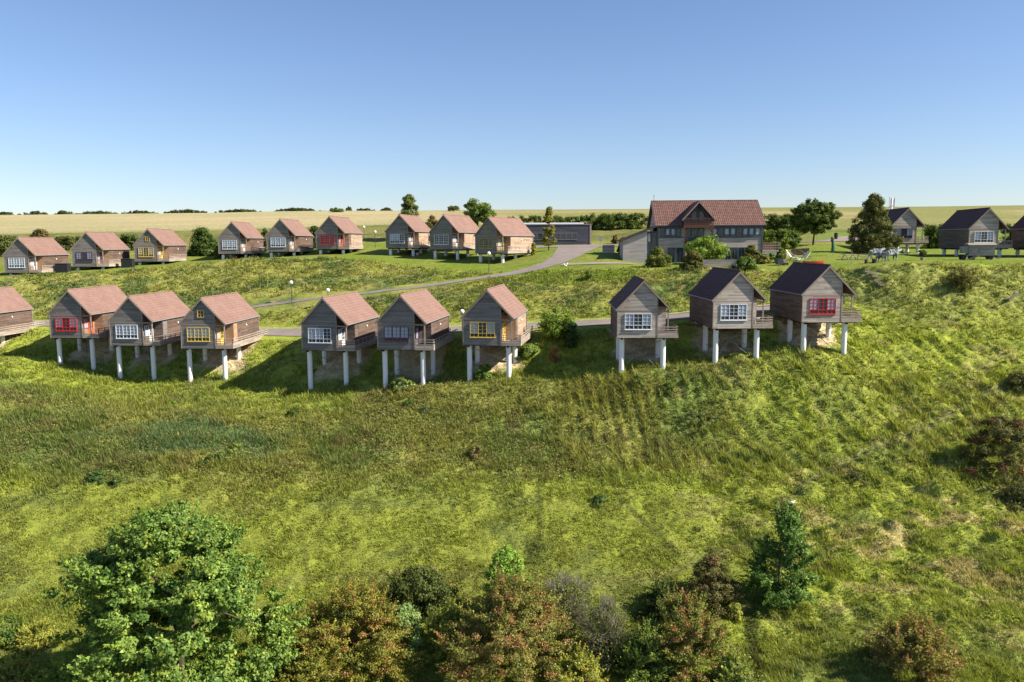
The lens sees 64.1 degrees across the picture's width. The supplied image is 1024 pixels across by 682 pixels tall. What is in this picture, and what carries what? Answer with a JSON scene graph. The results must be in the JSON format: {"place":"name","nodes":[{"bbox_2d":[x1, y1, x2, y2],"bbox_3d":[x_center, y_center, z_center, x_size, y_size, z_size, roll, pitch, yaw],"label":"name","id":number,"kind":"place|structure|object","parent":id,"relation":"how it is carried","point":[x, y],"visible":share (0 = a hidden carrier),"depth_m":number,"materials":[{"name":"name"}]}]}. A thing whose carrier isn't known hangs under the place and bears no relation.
{"place":"outdoors","nodes":[
{"label":"outdoors","id":0,"kind":"place"},
{"bbox_2d":[33,306,769,335],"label":"road","id":1,"kind":"structure","parent":0,"point":[285,332],"depth_m":98.05,"materials":[{"name":"grey asphalt"}]},
{"bbox_2d":[251,247,598,307],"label":"path","id":2,"kind":"structure","parent":0,"point":[560,255],"depth_m":122.46,"materials":[{"name":"grey asphalt"}]},
{"bbox_2d":[0,205,1023,681],"bbox_3d":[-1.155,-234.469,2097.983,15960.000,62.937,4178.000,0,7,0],"label":"ground","id":3,"kind":"structure","parent":0,"point":[180,225],"depth_m":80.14,"materials":[{"name":"green plant"}]},
{"bbox_2d":[0,234,17,255],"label":"hedge","id":4,"kind":"object","parent":3,"relation":"on","point":[6,242],"visible":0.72,"depth_m":163.29,"materials":[{"name":"green plant"}]},
{"bbox_2d":[0,611,26,645],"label":"shrub","id":5,"kind":"object","parent":3,"relation":"on","point":[9,623],"visible":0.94,"depth_m":53.24,"materials":[{"name":"green plant"}]},
{"bbox_2d":[0,286,44,343],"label":"stilt cottage","id":6,"kind":"structure","parent":3,"relation":"on","point":[16,314],"depth_m":108.48,"materials":[{"name":"wood"}]},
{"bbox_2d":[0,650,46,681],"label":"bush","id":7,"kind":"object","parent":3,"relation":"on","point":[19,671],"visible":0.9,"depth_m":48.42,"materials":[{"name":"green plant"}]},
{"bbox_2d":[1,237,69,274],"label":"stilt cottage","id":8,"kind":"structure","parent":3,"relation":"on","point":[34,255],"depth_m":137.55,"materials":[{"name":"wood"}]},
{"bbox_2d":[8,258,24,267],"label":"window","id":9,"kind":"structure","parent":8,"relation":"in","point":[13,262],"depth_m":136.55,"materials":[{"name":"white paint"}]},
{"bbox_2d":[11,616,75,657],"bbox_3d":[-30.811,19.370,53.527,3.436,2.424,3.667,0,7,0],"label":"bush","id":10,"kind":"object","parent":3,"relation":"on","point":[32,640],"visible":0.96,"depth_m":53.22,"materials":[{"name":"yellow plant"}]},
{"bbox_2d":[54,263,70,272],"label":"bin store","id":11,"kind":"structure","parent":3,"relation":"on","point":[62,267],"depth_m":136.14,"materials":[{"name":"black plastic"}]},
{"bbox_2d":[54,235,80,249],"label":"hedge","id":12,"kind":"object","parent":3,"relation":"on","point":[69,242],"visible":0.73,"depth_m":165.98,"materials":[{"name":"green plant"}]},
{"bbox_2d":[29,648,106,681],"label":"bush","id":13,"kind":"object","parent":3,"relation":"on","point":[53,675],"visible":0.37,"depth_m":47.22,"materials":[{"name":"green plant"}]},
{"bbox_2d":[46,285,126,369],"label":"stilt cottage","id":14,"kind":"structure","parent":3,"relation":"on","point":[79,314],"depth_m":99.91,"materials":[{"name":"wood"}]},
{"bbox_2d":[55,318,76,330],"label":"window","id":15,"kind":"structure","parent":14,"relation":"in","point":[61,324],"depth_m":99.20,"materials":[{"name":"red paint"}]},
{"bbox_2d":[83,470,106,484],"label":"weed clump","id":16,"kind":"object","parent":3,"relation":"on","point":[98,474],"visible":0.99,"depth_m":71.18,"materials":[{"name":"green plant"}]},
{"bbox_2d":[70,231,130,270],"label":"stilt cottage","id":17,"kind":"structure","parent":3,"relation":"on","point":[103,250],"depth_m":139.93,"materials":[{"name":"wood"}]},
{"bbox_2d":[76,252,92,261],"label":"window","id":18,"kind":"structure","parent":17,"relation":"in","point":[80,256],"depth_m":139.25,"materials":[{"name":"purple paint"}]},
{"bbox_2d":[120,234,138,248],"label":"hedge","id":19,"kind":"object","parent":3,"relation":"on","point":[129,240],"visible":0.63,"depth_m":165.93,"materials":[{"name":"green plant"}]},
{"bbox_2d":[106,290,189,379],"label":"stilt cottage","id":20,"kind":"structure","parent":3,"relation":"on","point":[150,320],"depth_m":97.82,"materials":[{"name":"wood"}]},
{"bbox_2d":[115,325,138,338],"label":"window","id":21,"kind":"structure","parent":20,"relation":"in","point":[122,331],"depth_m":96.92,"materials":[{"name":"white paint"}]},
{"bbox_2d":[132,228,187,264],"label":"stilt cottage","id":22,"kind":"structure","parent":3,"relation":"on","point":[151,245],"depth_m":146.89,"materials":[{"name":"wood"}]},
{"bbox_2d":[39,495,310,681],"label":"ash tree","id":23,"kind":"object","parent":3,"relation":"on","point":[124,613],"visible":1,"depth_m":43.26,"materials":[{"name":"green plant"}]},
{"bbox_2d":[187,226,217,255],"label":"shrub","id":24,"kind":"object","parent":3,"relation":"on","point":[205,245],"visible":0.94,"depth_m":159.94,"materials":[{"name":"green plant"}]},
{"bbox_2d":[178,292,268,380],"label":"stilt cottage","id":25,"kind":"structure","parent":3,"relation":"on","point":[224,322],"depth_m":95.54,"materials":[{"name":"wood"}]},
{"bbox_2d":[187,327,209,341],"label":"window","id":26,"kind":"structure","parent":25,"relation":"in","point":[194,334],"depth_m":94.56,"materials":[{"name":"yellow paint"}]},
{"bbox_2d":[217,221,264,259],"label":"stilt cottage","id":27,"kind":"structure","parent":3,"relation":"on","point":[244,238],"depth_m":150.43,"materials":[{"name":"wood"}]},
{"bbox_2d":[265,218,313,256],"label":"stilt cottage","id":28,"kind":"structure","parent":3,"relation":"on","point":[289,235],"depth_m":147.41,"materials":[{"name":"wood"}]},
{"bbox_2d":[268,643,342,681],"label":"bush","id":29,"kind":"object","parent":3,"relation":"on","point":[286,670],"visible":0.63,"depth_m":47.90,"materials":[{"name":"green plant"}]},
{"bbox_2d":[314,215,363,254],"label":"stilt cottage","id":30,"kind":"structure","parent":3,"relation":"on","point":[343,234],"depth_m":146.25,"materials":[{"name":"brown wood"}]},
{"bbox_2d":[320,235,334,244],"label":"window","id":31,"kind":"structure","parent":30,"relation":"in","point":[324,239],"depth_m":145.93,"materials":[{"name":"red paint"}]},
{"bbox_2d":[299,291,379,389],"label":"stilt cottage","id":32,"kind":"structure","parent":3,"relation":"on","point":[344,323],"depth_m":90.46,"materials":[{"name":"wood"}]},
{"bbox_2d":[308,328,331,343],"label":"window","id":33,"kind":"structure","parent":32,"relation":"in","point":[315,335],"depth_m":89.82,"materials":[{"name":"white paint"}]},
{"bbox_2d":[285,569,432,681],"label":"hawthorn bush","id":34,"kind":"object","parent":3,"relation":"on","point":[364,603],"visible":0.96,"depth_m":49.74,"materials":[{"name":"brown plant"}]},
{"bbox_2d":[389,377,415,390],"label":"leafy shrub","id":35,"kind":"object","parent":3,"relation":"on","point":[399,384],"visible":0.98,"depth_m":86.82,"materials":[{"name":"green plant"}]},
{"bbox_2d":[384,214,430,255],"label":"stilt cottage","id":36,"kind":"structure","parent":3,"relation":"on","point":[405,232],"depth_m":143.95,"materials":[{"name":"wood"}]},
{"bbox_2d":[398,194,419,215],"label":"tree","id":37,"kind":"object","parent":3,"relation":"on","point":[408,205],"visible":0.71,"depth_m":165.22,"materials":[{"name":"green plant"}]},
{"bbox_2d":[394,601,424,655],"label":"shrub","id":38,"kind":"object","parent":3,"relation":"on","point":[415,641],"visible":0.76,"depth_m":52.07,"materials":[{"name":"green plant"}]},
{"bbox_2d":[375,288,457,386],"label":"stilt cottage","id":39,"kind":"structure","parent":3,"relation":"on","point":[417,320],"depth_m":87.06,"materials":[{"name":"wood"}]},
{"bbox_2d":[384,327,408,342],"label":"window","id":40,"kind":"structure","parent":39,"relation":"in","point":[391,334],"depth_m":86.57,"materials":[{"name":"grey glass"}]},
{"bbox_2d":[381,564,463,634],"bbox_3d":[-6.446,17.062,55.944,6.374,3.909,6.441,0,7,0],"label":"shrub","id":41,"kind":"object","parent":3,"relation":"on","point":[414,577],"visible":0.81,"depth_m":54.91,"materials":[{"name":"green plant"}]},
{"bbox_2d":[414,596,473,675],"bbox_3d":[-3.946,18.458,51.871,4.720,4.505,4.595,-3,7,-20],"label":"bush","id":42,"kind":"object","parent":3,"relation":"on","point":[447,616],"visible":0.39,"depth_m":51.56,"materials":[{"name":"green plant"}]},
{"bbox_2d":[428,214,478,259],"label":"stilt cottage","id":43,"kind":"structure","parent":3,"relation":"on","point":[456,233],"depth_m":139.06,"materials":[{"name":"wood"}]},
{"bbox_2d":[434,235,448,244],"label":"window","id":44,"kind":"structure","parent":43,"relation":"in","point":[438,239],"depth_m":138.67,"materials":[{"name":"white paint"}]},
{"bbox_2d":[463,198,497,226],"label":"tree","id":45,"kind":"object","parent":3,"relation":"on","point":[482,212],"visible":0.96,"depth_m":148.83,"materials":[{"name":"green plant"}]},
{"bbox_2d":[475,364,492,379],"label":"leafy shrub","id":46,"kind":"object","parent":3,"relation":"on","point":[482,371],"visible":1,"depth_m":86.19,"materials":[{"name":"green plant"}]},
{"bbox_2d":[460,284,534,381],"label":"stilt cottage","id":47,"kind":"structure","parent":3,"relation":"on","point":[495,315],"depth_m":85.52,"materials":[{"name":"grey wood"}]},
{"bbox_2d":[469,322,494,337],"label":"window","id":48,"kind":"structure","parent":47,"relation":"in","point":[477,329],"depth_m":85.26,"materials":[{"name":"yellow paint"}]},
{"bbox_2d":[474,217,534,262],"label":"stilt cottage","id":49,"kind":"structure","parent":3,"relation":"on","point":[503,236],"depth_m":134.22,"materials":[{"name":"wood"}]},
{"bbox_2d":[479,238,493,248],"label":"window","id":50,"kind":"structure","parent":49,"relation":"in","point":[484,243],"depth_m":133.42,"materials":[{"name":"glass"}]},
{"bbox_2d":[481,544,531,615],"bbox_3d":[-0.307,16.488,55.241,3.732,5.672,3.968,0,7,0],"label":"young tree","id":51,"kind":"object","parent":3,"relation":"on","point":[505,557],"visible":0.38,"depth_m":54.77,"materials":[{"name":"green plant"}]},
{"bbox_2d":[429,561,598,681],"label":"hawthorn bush","id":52,"kind":"object","parent":3,"relation":"on","point":[514,599],"visible":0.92,"depth_m":48.53,"materials":[{"name":"brown plant"}]},
{"bbox_2d":[514,343,539,360],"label":"leafy shrub","id":53,"kind":"object","parent":3,"relation":"on","point":[530,348],"visible":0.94,"depth_m":90.02,"materials":[{"name":"green plant"}]},
{"bbox_2d":[510,592,582,665],"bbox_3d":[1.955,18.374,52.380,4.539,4.464,4.592,6,9,41],"label":"bush","id":54,"kind":"object","parent":3,"relation":"on","point":[561,637],"visible":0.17,"depth_m":52.01,"materials":[{"name":"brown plant"}]},
{"bbox_2d":[540,206,556,249],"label":"column tree","id":55,"kind":"object","parent":3,"relation":"on","point":[548,218],"visible":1,"depth_m":143.06,"materials":[{"name":"green plant"}]},
{"bbox_2d":[507,215,601,228],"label":"hedge","id":56,"kind":"object","parent":3,"relation":"on","point":[535,219],"visible":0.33,"depth_m":183.96,"materials":[{"name":"green plant"}]},
{"bbox_2d":[537,306,577,339],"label":"round bush","id":57,"kind":"object","parent":3,"relation":"on","point":[553,326],"visible":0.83,"depth_m":91.96,"materials":[{"name":"green plant"}]},
{"bbox_2d":[524,222,591,244],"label":"building","id":58,"kind":"structure","parent":3,"relation":"on","point":[572,234],"depth_m":163.59,"materials":[{"name":"stone"}]},
{"bbox_2d":[522,570,602,637],"bbox_3d":[3.407,17.288,55.098,6.054,4.084,6.204,0,7,0],"label":"bare bush","id":59,"kind":"object","parent":3,"relation":"on","point":[567,589],"visible":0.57,"depth_m":54.59,"materials":[{"name":"grey plant"}]},
{"bbox_2d":[563,321,579,347],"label":"conical bush","id":60,"kind":"object","parent":3,"relation":"on","point":[571,338],"visible":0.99,"depth_m":90.51,"materials":[{"name":"green plant"}]},
{"bbox_2d":[543,640,609,681],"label":"bush","id":61,"kind":"object","parent":3,"relation":"on","point":[588,667],"visible":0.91,"depth_m":47.91,"materials":[{"name":"green plant"}]},
{"bbox_2d":[536,244,618,247],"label":"car park","id":62,"kind":"structure","parent":3,"relation":"on","point":[594,245],"depth_m":159.78,"materials":[{"name":"grey asphalt"}]},
{"bbox_2d":[587,493,609,507],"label":"weed clump","id":63,"kind":"object","parent":3,"relation":"on","point":[598,498],"visible":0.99,"depth_m":68.61,"materials":[{"name":"green plant"}]},
{"bbox_2d":[565,591,647,676],"bbox_3d":[6.001,18.076,51.546,5.246,5.019,5.749,-4,8,-29],"label":"bare bush","id":64,"kind":"object","parent":3,"relation":"on","point":[605,644],"visible":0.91,"depth_m":51.00,"materials":[{"name":"grey plant"}]},
{"bbox_2d":[587,212,647,229],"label":"hedge","id":65,"kind":"object","parent":3,"relation":"on","point":[625,222],"visible":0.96,"depth_m":182.94,"materials":[{"name":"green plant"}]},
{"bbox_2d":[609,275,677,373],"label":"stilt cottage","id":66,"kind":"structure","parent":3,"relation":"on","point":[639,305],"depth_m":82.73,"materials":[{"name":"grey wood"}]},
{"bbox_2d":[625,314,651,329],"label":"window","id":67,"kind":"structure","parent":66,"relation":"in","point":[632,321],"depth_m":82.62,"materials":[{"name":"white paint"}]},
{"bbox_2d":[610,613,684,681],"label":"bush","id":68,"kind":"object","parent":3,"relation":"on","point":[648,654],"visible":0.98,"depth_m":49.45,"materials":[{"name":"green plant"}]},
{"bbox_2d":[642,246,673,267],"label":"garden shrub","id":69,"kind":"object","parent":3,"relation":"on","point":[657,257],"visible":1,"depth_m":113.33,"materials":[{"name":"green plant"}]},
{"bbox_2d":[633,577,686,620],"bbox_3d":[10.235,17.788,55.745,4.156,3.277,3.914,0,7,0],"label":"bush","id":70,"kind":"object","parent":3,"relation":"on","point":[651,601],"visible":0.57,"depth_m":55.69,"materials":[{"name":"green plant"}]},
{"bbox_2d":[636,582,736,681],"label":"hawthorn bush","id":71,"kind":"object","parent":3,"relation":"on","point":[685,643],"visible":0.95,"depth_m":49.47,"materials":[{"name":"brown plant"}]},
{"bbox_2d":[679,250,705,269],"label":"garden shrub","id":72,"kind":"object","parent":3,"relation":"on","point":[690,259],"visible":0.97,"depth_m":107.73,"materials":[{"name":"green plant"}]},
{"bbox_2d":[682,409,720,424],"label":"weed clump","id":73,"kind":"object","parent":3,"relation":"on","point":[695,412],"visible":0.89,"depth_m":78.69,"materials":[{"name":"green plant"}]},
{"bbox_2d":[617,200,788,263],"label":"house","id":74,"kind":"structure","parent":3,"relation":"on","point":[674,227],"depth_m":124.82,"materials":[{"name":"brown tile"}]},
{"bbox_2d":[683,234,730,263],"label":"tree","id":75,"kind":"object","parent":3,"relation":"on","point":[705,246],"visible":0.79,"depth_m":117.76,"materials":[{"name":"green plant"}]},
{"bbox_2d":[682,553,743,620],"bbox_3d":[13.944,16.631,56.319,4.213,4.086,4.226,-4,8,-28],"label":"hawthorn bush","id":76,"kind":"object","parent":3,"relation":"on","point":[709,564],"visible":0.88,"depth_m":55.84,"materials":[{"name":"brown plant"}]},
{"bbox_2d":[702,259,736,268],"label":"wooden fence","id":77,"kind":"object","parent":3,"relation":"on","point":[724,262],"visible":0.66,"depth_m":107.45,"materials":[{"name":"grey wood"}]},
{"bbox_2d":[687,267,772,362],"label":"stilt cottage","id":78,"kind":"structure","parent":3,"relation":"on","point":[723,298],"depth_m":83.04,"materials":[{"name":"grey wood"}]},
{"bbox_2d":[720,304,746,320],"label":"window","id":79,"kind":"structure","parent":78,"relation":"in","point":[729,312],"depth_m":82.80,"materials":[{"name":"white paint"}]},
{"bbox_2d":[722,602,743,622],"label":"shrub","id":80,"kind":"object","parent":3,"relation":"on","point":[734,608],"visible":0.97,"depth_m":54.86,"materials":[{"name":"green plant"}]},
{"bbox_2d":[702,645,765,681],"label":"bush","id":81,"kind":"object","parent":3,"relation":"on","point":[734,667],"visible":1,"depth_m":48.72,"materials":[{"name":"green plant"}]},
{"bbox_2d":[732,256,757,269],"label":"garden shrub","id":82,"kind":"object","parent":3,"relation":"on","point":[744,262],"visible":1,"depth_m":106.10,"materials":[{"name":"green plant"}]},
{"bbox_2d":[742,244,761,259],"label":"garden shrub","id":83,"kind":"object","parent":3,"relation":"on","point":[750,250],"visible":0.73,"depth_m":121.67,"materials":[{"name":"green plant"}]},
{"bbox_2d":[763,228,791,250],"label":"hedge","id":84,"kind":"object","parent":3,"relation":"on","point":[779,236],"visible":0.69,"depth_m":138.33,"materials":[{"name":"green plant"}]},
{"bbox_2d":[738,497,824,611],"bbox_3d":[18.625,14.584,56.531,5.460,8.016,5.211,0,7,0],"label":"young tree","id":85,"kind":"object","parent":3,"relation":"on","point":[789,530],"visible":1,"depth_m":55.74,"materials":[{"name":"green plant"}]},
{"bbox_2d":[763,212,802,233],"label":"hedge","id":86,"kind":"object","parent":3,"relation":"on","point":[778,222],"visible":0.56,"depth_m":169.21,"materials":[{"name":"green plant"}]},
{"bbox_2d":[785,229,802,248],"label":"clipped shrub","id":87,"kind":"object","parent":3,"relation":"on","point":[794,242],"visible":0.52,"depth_m":143.20,"materials":[{"name":"green plant"}]},
{"bbox_2d":[768,262,861,356],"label":"stilt cottage","id":88,"kind":"structure","parent":3,"relation":"on","point":[803,293],"depth_m":84.51,"materials":[{"name":"grey wood"}]},
{"bbox_2d":[809,298,835,314],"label":"window","id":89,"kind":"structure","parent":88,"relation":"in","point":[818,306],"depth_m":83.70,"materials":[{"name":"red paint"}]},
{"bbox_2d":[788,198,842,244],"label":"round tree","id":90,"kind":"object","parent":3,"relation":"on","point":[813,219],"visible":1,"depth_m":147.56,"materials":[{"name":"green plant"}]},
{"bbox_2d":[839,471,881,485],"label":"weed clump","id":91,"kind":"object","parent":3,"relation":"on","point":[855,475],"visible":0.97,"depth_m":71.51,"materials":[{"name":"green plant"}]},
{"bbox_2d":[845,192,903,253],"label":"conifer tree","id":92,"kind":"object","parent":3,"relation":"on","point":[873,204],"visible":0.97,"depth_m":125.86,"materials":[{"name":"green plant"}]},
{"bbox_2d":[870,207,928,252],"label":"stilt cottage","id":93,"kind":"structure","parent":3,"relation":"on","point":[907,221],"depth_m":136.54,"materials":[{"name":"grey wood"}]},
{"bbox_2d":[896,228,912,237],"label":"window","id":94,"kind":"structure","parent":93,"relation":"in","point":[906,232],"depth_m":136.55,"materials":[{"name":"white glass"}]},
{"bbox_2d":[862,606,973,681],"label":"hawthorn bush","id":95,"kind":"object","parent":3,"relation":"on","point":[924,648],"visible":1,"depth_m":49.17,"materials":[{"name":"green plant"}]},
{"bbox_2d":[919,223,943,248],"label":"hedge","id":96,"kind":"object","parent":3,"relation":"on","point":[932,232],"visible":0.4,"depth_m":150.22,"materials":[{"name":"green plant"}]},
{"bbox_2d":[946,264,980,290],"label":"round bush","id":97,"kind":"object","parent":3,"relation":"on","point":[963,278],"visible":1,"depth_m":95.50,"materials":[{"name":"green plant"}]},
{"bbox_2d":[937,207,1012,256],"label":"stilt cottage","id":98,"kind":"structure","parent":3,"relation":"on","point":[957,229],"depth_m":120.40,"materials":[{"name":"grey wood"}]},
{"bbox_2d":[974,231,993,242],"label":"window","id":99,"kind":"structure","parent":98,"relation":"in","point":[980,236],"depth_m":119.39,"materials":[{"name":"white paint"}]},
{"bbox_2d":[958,243,998,259],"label":"wagon","id":100,"kind":"object","parent":3,"relation":"on","point":[973,250],"visible":0.98,"depth_m":107.62,"materials":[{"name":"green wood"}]},
{"bbox_2d":[959,414,1023,483],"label":"bramble thicket","id":101,"kind":"object","parent":3,"relation":"on","point":[1002,431],"visible":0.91,"depth_m":72.35,"materials":[{"name":"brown plant"}]},
{"bbox_2d":[998,480,1023,510],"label":"bramble thicket","id":102,"kind":"object","parent":3,"relation":"on","point":[1014,491],"visible":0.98,"depth_m":68.67,"materials":[{"name":"green plant"}]},
{"bbox_2d":[1004,370,1023,391],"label":"bramble thicket","id":103,"kind":"object","parent":3,"relation":"on","point":[1017,378],"visible":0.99,"depth_m":82.87,"materials":[{"name":"green plant"}]},
{"bbox_2d":[1009,216,1023,255],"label":"stilt cottage","id":104,"kind":"structure","parent":3,"relation":"on","point":[1017,233],"depth_m":122.34,"materials":[{"name":"wood"}]},
{"bbox_2d":[0,0,1023,214],"label":"sky","id":105,"kind":"structure","parent":0,"point":[118,106],"materials":[{"name":"blue"}]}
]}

